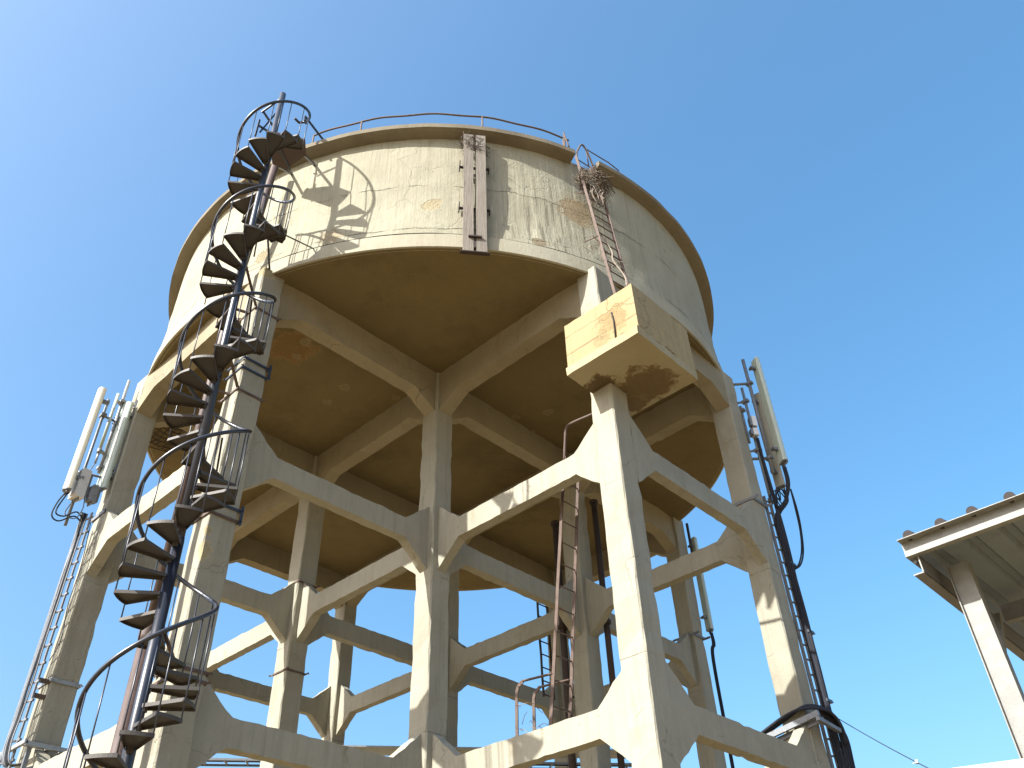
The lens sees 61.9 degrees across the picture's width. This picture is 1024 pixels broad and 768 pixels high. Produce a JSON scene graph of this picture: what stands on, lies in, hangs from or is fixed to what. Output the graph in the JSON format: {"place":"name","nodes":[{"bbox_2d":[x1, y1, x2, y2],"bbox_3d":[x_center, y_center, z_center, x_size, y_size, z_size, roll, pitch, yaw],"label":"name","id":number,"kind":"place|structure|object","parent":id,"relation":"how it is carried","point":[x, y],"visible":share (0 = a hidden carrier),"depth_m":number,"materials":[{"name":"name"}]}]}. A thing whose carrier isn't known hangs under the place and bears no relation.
{"place":"outdoors","nodes":[
{"label":"outdoors","id":0,"kind":"place"},
{"bbox_2d":[0,0,1023,767],"label":"sky","id":1,"kind":"structure","parent":0,"point":[845,178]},
{"bbox_2d":[897,492,1023,758],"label":"open shed","id":2,"kind":"structure","parent":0,"point":[970,563],"depth_m":6.85,"materials":[{"name":"paint"}]},
{"bbox_3d":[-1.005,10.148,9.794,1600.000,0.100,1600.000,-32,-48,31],"label":"ground","id":3,"kind":"structure","parent":0,"visible":0},
{"bbox_2d":[63,92,323,767],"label":"spiral staircase","id":4,"kind":"structure","parent":3,"relation":"on","point":[284,150],"depth_m":9.62,"materials":[{"name":"black metal"}]},
{"bbox_2d":[110,164,277,755],"bbox_3d":[-3.881,1.583,10.043,0.301,13.722,0.188,17,-43,-22],"label":"down pipe","id":5,"kind":"object","parent":3,"relation":"on","point":[167,547],"visible":0.22,"depth_m":9.04,"materials":[{"name":"brown metal"}]},
{"bbox_2d":[15,123,829,767],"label":"water tower","id":6,"kind":"structure","parent":3,"relation":"on","point":[427,391],"depth_m":13.66,"materials":[{"name":"concrete"}]},
{"bbox_2d":[0,738,67,767],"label":"cable shelf","id":7,"kind":"object","parent":6,"relation":"attached to","point":[28,744],"visible":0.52,"depth_m":10.46,"materials":[{"name":"metal"}]},
{"bbox_2d":[0,512,93,767],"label":"cable ladder","id":8,"kind":"object","parent":6,"relation":"attached to","point":[39,679],"visible":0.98,"depth_m":11.41,"materials":[{"name":"grey metal"}]},
{"bbox_2d":[1,512,87,767],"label":"cable bundle","id":9,"kind":"object","parent":8,"relation":"attached to","point":[5,761],"visible":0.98,"depth_m":11.43,"materials":[{"name":"grey rubber"}]},
{"bbox_2d":[49,522,90,660],"bbox_3d":[-6.140,2.851,11.935,0.112,2.102,0.048,5,-40,-8],"label":"earth wire","id":10,"kind":"object","parent":8,"relation":"hanging from","point":[71,593],"visible":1,"depth_m":11.86,"materials":[{"name":"metal"}]},
{"bbox_2d":[37,677,82,689],"bbox_3d":[-6.072,4.061,11.441,0.450,0.050,0.450,-32,-48,31],"label":"column strap","id":11,"kind":"object","parent":6,"relation":"attached to","point":[68,683],"depth_m":11.35,"materials":[{"name":"metal"}]},
{"bbox_2d":[64,399,118,525],"bbox_3d":[-6.469,1.232,13.345,0.424,2.350,0.188,21,-45,-26],"label":"antenna pole","id":12,"kind":"object","parent":6,"relation":"attached to","point":[102,415],"visible":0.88,"depth_m":13.45,"materials":[{"name":"grey metal"}]},
{"bbox_2d":[68,468,92,502],"bbox_3d":[-6.507,1.551,12.865,0.200,0.530,0.184,-24,-44,24],"label":"radio unit","id":13,"kind":"object","parent":12,"relation":"attached to","point":[79,490],"visible":0.98,"depth_m":12.79,"materials":[{"name":"white paint"}]},
{"bbox_2d":[62,387,109,494],"bbox_3d":[-6.583,0.873,13.259,0.174,1.993,0.233,-32,-48,31],"label":"panel antenna","id":14,"kind":"object","parent":12,"relation":"attached to","point":[98,402],"visible":1,"depth_m":13.13,"materials":[{"name":"beige plastic"}]},
{"bbox_2d":[51,492,80,521],"bbox_3d":[-6.502,1.834,12.519,0.040,0.513,0.443,-28,-46,28],"label":"antenna cable","id":15,"kind":"object","parent":14,"relation":"attached to","point":[53,518],"visible":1,"depth_m":12.40,"materials":[{"name":"black rubber"}]},
{"bbox_2d":[55,492,83,518],"bbox_3d":[-6.487,1.820,12.558,0.077,0.441,0.431,-24,-44,24],"label":"antenna cable","id":16,"kind":"object","parent":14,"relation":"attached to","point":[69,513],"visible":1,"depth_m":12.48,"materials":[{"name":"black rubber"}]},
{"bbox_2d":[91,508,119,522],"bbox_3d":[-6.149,2.083,13.065,0.454,0.070,0.454,-32,-48,31],"label":"column strap","id":17,"kind":"object","parent":6,"relation":"attached to","point":[98,515],"depth_m":12.94,"materials":[{"name":"grey metal"}]},
{"bbox_2d":[96,402,133,491],"bbox_3d":[-6.324,1.020,13.649,0.238,1.743,0.210,-32,-48,31],"label":"panel antenna","id":18,"kind":"object","parent":6,"relation":"attached to","point":[105,479],"visible":0.78,"depth_m":13.55,"materials":[{"name":"white plastic"}]},
{"bbox_2d":[85,484,101,506],"bbox_3d":[-6.337,1.698,12.895,0.120,0.330,0.144,-24,-44,24],"label":"radio unit","id":19,"kind":"object","parent":18,"relation":"attached to","point":[93,494],"visible":1,"depth_m":12.86,"materials":[{"name":"metal"}]},
{"bbox_2d":[96,380,137,475],"bbox_3d":[-6.396,0.690,13.919,0.274,1.870,0.136,20,-44,-25],"label":"antenna pole","id":20,"kind":"object","parent":6,"relation":"attached to","point":[100,466],"visible":0.82,"depth_m":13.78,"materials":[{"name":"metal"}]},
{"bbox_2d":[94,393,121,462],"bbox_3d":[-6.481,0.727,13.731,0.062,1.380,0.163,-15,-41,15],"label":"stick antenna","id":21,"kind":"object","parent":20,"relation":"attached to","point":[99,449],"visible":1,"depth_m":13.68,"materials":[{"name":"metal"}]},
{"bbox_2d":[64,463,95,518],"bbox_3d":[-6.461,1.567,12.822,0.094,1.075,0.248,-13,-41,13],"label":"antenna cable","id":22,"kind":"object","parent":21,"relation":"attached to","point":[83,503],"visible":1,"depth_m":12.56,"materials":[{"name":"black rubber"}]},
{"bbox_2d":[269,666,308,676],"bbox_3d":[-3.688,4.808,14.104,0.546,0.028,0.446,-32,-48,31],"label":"column strap","id":23,"kind":"object","parent":6,"relation":"attached to","point":[292,670],"depth_m":14.00,"materials":[{"name":"grey metal"}]},
{"bbox_2d":[282,578,319,588],"bbox_3d":[-3.735,3.603,15.094,0.546,0.028,0.446,-32,-48,31],"label":"column strap","id":24,"kind":"object","parent":6,"relation":"attached to","point":[299,580],"depth_m":14.97,"materials":[{"name":"grey metal"}]},
{"bbox_2d":[201,745,631,767],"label":"cable tray","id":25,"kind":"object","parent":6,"relation":"attached to","point":[385,750],"visible":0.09,"depth_m":14.64,"materials":[{"name":"grey metal"}]},
{"bbox_2d":[312,113,618,171],"bbox_3d":[-0.732,-4.213,14.911,5.499,0.662,0.722,3,-40,-7],"label":"roof rail","id":26,"kind":"object","parent":6,"relation":"on","point":[563,138],"visible":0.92,"depth_m":14.88,"materials":[{"name":"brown metal"}]},
{"bbox_2d":[458,134,490,255],"bbox_3d":[-0.584,-3.000,13.306,0.486,2.878,0.170,4,-40,-7],"label":"wooden plank pair","id":27,"kind":"object","parent":6,"relation":"attached to","point":[473,244],"visible":1,"depth_m":13.10,"materials":[{"name":"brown wood"}]},
{"bbox_2d":[458,131,494,157],"bbox_3d":[-0.605,-3.852,14.173,0.542,0.452,0.727,-32,-48,31],"label":"bird nest","id":28,"kind":"object","parent":27,"relation":"on","point":[469,142],"visible":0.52,"depth_m":14.01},
{"bbox_2d":[536,602,554,699],"bbox_3d":[0.610,4.774,15.745,0.070,2.054,0.318,-32,-48,31],"label":"back ladder","id":29,"kind":"object","parent":6,"relation":"attached to","point":[541,654],"visible":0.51,"depth_m":15.57,"materials":[{"name":"grey metal"}]},
{"bbox_2d":[515,413,591,735],"bbox_3d":[0.803,2.432,11.332,1.964,4.290,0.365,-32,-48,31],"label":"ladder","id":30,"kind":"object","parent":6,"relation":"attached to","point":[553,683],"visible":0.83,"depth_m":10.98,"materials":[{"name":"brown metal"}]},
{"bbox_2d":[516,702,574,732],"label":"dry twigs","id":31,"kind":"object","parent":30,"relation":"on","point":[538,709],"visible":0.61,"depth_m":10.42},
{"bbox_2d":[551,520,575,767],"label":"iron pipe","id":32,"kind":"object","parent":6,"relation":"hanging from","point":[562,627],"visible":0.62,"depth_m":14.54,"materials":[{"name":"brown metal"}]},
{"bbox_2d":[575,144,628,293],"bbox_3d":[1.455,-2.382,13.187,0.659,5.481,0.743,26,-47,-30],"label":"wall ladder","id":33,"kind":"object","parent":6,"relation":"on","point":[603,251],"depth_m":13.14,"materials":[{"name":"brown metal"}]},
{"bbox_2d":[571,162,618,213],"bbox_3d":[1.373,-3.135,13.971,0.748,0.924,0.860,-32,-48,31],"label":"bird nest","id":34,"kind":"object","parent":33,"relation":"on","point":[601,187],"visible":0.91,"depth_m":14.00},
{"bbox_2d":[583,234,626,285],"bbox_3d":[1.394,-1.785,12.520,0.606,1.358,0.455,11,-41,-16],"label":"dead vine","id":35,"kind":"object","parent":33,"relation":"attached to","point":[614,262],"visible":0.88,"depth_m":12.60,"materials":[{"name":"beige plant"}]},
{"bbox_2d":[589,499,624,767],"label":"iron pipe","id":36,"kind":"object","parent":6,"relation":"hanging from","point":[608,644],"visible":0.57,"depth_m":15.11,"materials":[{"name":"brown metal"}]},
{"bbox_2d":[686,523,692,552],"bbox_3d":[3.888,3.437,18.628,0.060,0.880,0.057,-32,-48,31],"label":"antenna pole","id":37,"kind":"object","parent":6,"relation":"attached to","point":[689,537],"visible":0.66,"depth_m":18.66,"materials":[{"name":"grey metal"}]},
{"bbox_2d":[673,631,709,641],"bbox_3d":[3.628,5.157,17.243,0.634,0.050,0.454,-32,-48,31],"label":"column strap","id":38,"kind":"object","parent":6,"relation":"attached to","point":[696,634],"depth_m":17.17,"materials":[{"name":"grey metal"}]},
{"bbox_2d":[688,537,713,633],"bbox_3d":[3.981,4.220,18.068,0.225,2.183,0.170,16,-43,-21],"label":"panel antenna","id":39,"kind":"object","parent":6,"relation":"attached to","point":[707,618],"visible":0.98,"depth_m":17.82,"materials":[{"name":"grey plastic"}]},
{"bbox_2d":[709,632,734,767],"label":"cable bundle","id":40,"kind":"object","parent":39,"relation":"hanging from","point":[713,645],"visible":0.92,"depth_m":16.68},
{"bbox_2d":[739,406,750,443],"bbox_3d":[3.925,0.708,14.598,0.260,0.780,0.120,-17,-42,17],"label":"antenna pole","id":41,"kind":"object","parent":6,"relation":"attached to","point":[742,410],"visible":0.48,"depth_m":14.57,"materials":[{"name":"grey metal"}]},
{"bbox_2d":[733,493,771,507],"bbox_3d":[3.741,1.937,13.484,0.594,0.050,0.454,-32,-48,31],"label":"column strap","id":42,"kind":"object","parent":6,"relation":"attached to","point":[754,498],"depth_m":13.36,"materials":[{"name":"grey metal"}]},
{"bbox_2d":[733,359,774,473],"bbox_3d":[4.072,0.524,14.759,0.480,2.460,0.139,-4,-39,2],"label":"antenna pole","id":43,"kind":"object","parent":6,"relation":"attached to","point":[768,458],"visible":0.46,"depth_m":14.67,"materials":[{"name":"grey metal"}]},
{"bbox_2d":[749,357,787,465],"bbox_3d":[4.388,0.439,14.696,0.215,2.303,0.190,6,-40,-10],"label":"panel antenna","id":44,"kind":"object","parent":43,"relation":"attached to","point":[755,367],"visible":0.99,"depth_m":14.60,"materials":[{"name":"white plastic"}]},
{"bbox_2d":[737,387,772,504],"bbox_3d":[3.992,1.018,14.347,0.364,2.380,0.127,-12,-40,12],"label":"antenna pole","id":45,"kind":"object","parent":6,"relation":"attached to","point":[745,401],"visible":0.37,"depth_m":14.22,"materials":[{"name":"grey metal"}]},
{"bbox_2d":[747,416,757,427],"bbox_3d":[4.096,0.672,14.506,0.124,0.250,0.100,3,-40,-6],"label":"radio unit","id":46,"kind":"object","parent":45,"relation":"attached to","point":[752,421],"visible":1,"depth_m":14.49,"materials":[{"name":"white paint"}]},
{"bbox_2d":[749,428,758,439],"bbox_3d":[4.082,0.846,14.371,0.134,0.190,0.120,3,-40,-6],"label":"radio unit","id":47,"kind":"object","parent":45,"relation":"attached to","point":[754,433],"visible":1,"depth_m":14.34,"materials":[{"name":"white paint"}]},
{"bbox_2d":[754,393,785,489],"bbox_3d":[4.362,0.943,14.584,0.160,2.003,0.215,-32,-48,31],"label":"panel antenna","id":48,"kind":"object","parent":6,"relation":"attached to","point":[778,478],"visible":0.68,"depth_m":14.47,"materials":[{"name":"beige plastic"}]},
{"bbox_2d":[762,496,837,767],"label":"cable ladder","id":49,"kind":"object","parent":6,"relation":"attached to","point":[798,630],"visible":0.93,"depth_m":12.27,"materials":[{"name":"grey metal"}]},
{"bbox_2d":[756,438,855,767],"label":"cable bundle","id":50,"kind":"object","parent":49,"relation":"attached to","point":[843,755],"visible":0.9,"depth_m":12.24,"materials":[{"name":"black rubber"}]},
{"bbox_2d":[769,494,781,508],"bbox_3d":[4.215,1.870,13.602,0.252,0.299,0.081,21,-45,-26],"label":"cable coil","id":51,"kind":"object","parent":50,"relation":"attached to","point":[774,503],"visible":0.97,"depth_m":13.53,"materials":[{"name":"black rubber"}]},
{"bbox_2d":[775,487,780,505],"bbox_3d":[4.243,1.799,13.601,0.094,0.321,0.268,-23,-44,24],"label":"cable coil","id":52,"kind":"object","parent":50,"relation":"attached to","point":[775,495],"visible":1,"depth_m":13.56,"materials":[{"name":"black rubber"}]},
{"bbox_2d":[772,490,785,508],"bbox_3d":[4.262,1.841,13.606,0.293,0.338,0.032,16,-43,-21],"label":"cable coil","id":53,"kind":"object","parent":50,"relation":"attached to","point":[773,499],"visible":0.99,"depth_m":13.57,"materials":[{"name":"black rubber"}]},
{"bbox_2d":[790,489,802,568],"bbox_3d":[4.478,2.303,13.409,0.462,1.433,0.221,26,-47,-30],"label":"hanging cable","id":54,"kind":"object","parent":50,"relation":"hanging from","point":[799,527],"visible":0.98,"depth_m":13.63,"materials":[{"name":"black rubber"}]},
{"bbox_2d":[767,710,841,740],"bbox_3d":[3.693,4.755,11.325,1.221,0.419,0.583,-32,-48,31],"label":"cable shelf","id":55,"kind":"object","parent":6,"relation":"attached to","point":[801,721],"visible":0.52,"depth_m":11.09,"materials":[{"name":"grey metal"}]},
{"bbox_2d":[761,704,849,745],"bbox_3d":[3.697,4.548,11.273,1.369,0.456,0.547,-12,-40,12],"label":"cable bundle","id":56,"kind":"object","parent":55,"relation":"on","point":[778,722],"visible":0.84,"depth_m":11.22,"materials":[{"name":"black rubber"}]},
{"bbox_2d":[956,758,1023,767],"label":"white panel","id":57,"kind":"object","parent":3,"relation":"on","point":[1017,763],"depth_m":4.73,"materials":[{"name":"paint"}]},
{"bbox_3d":[4.241,3.960,8.948,0.048,0.060,0.115,-32,-48,31],"label":"wire clamp","id":58,"kind":"object","parent":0,"visible":0},
{"bbox_2d":[837,718,927,767],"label":"stay wire","id":59,"kind":"object","parent":58,"relation":"attached to","point":[881,743],"visible":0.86,"depth_m":9.79,"materials":[{"name":"grey metal"}]}
]}

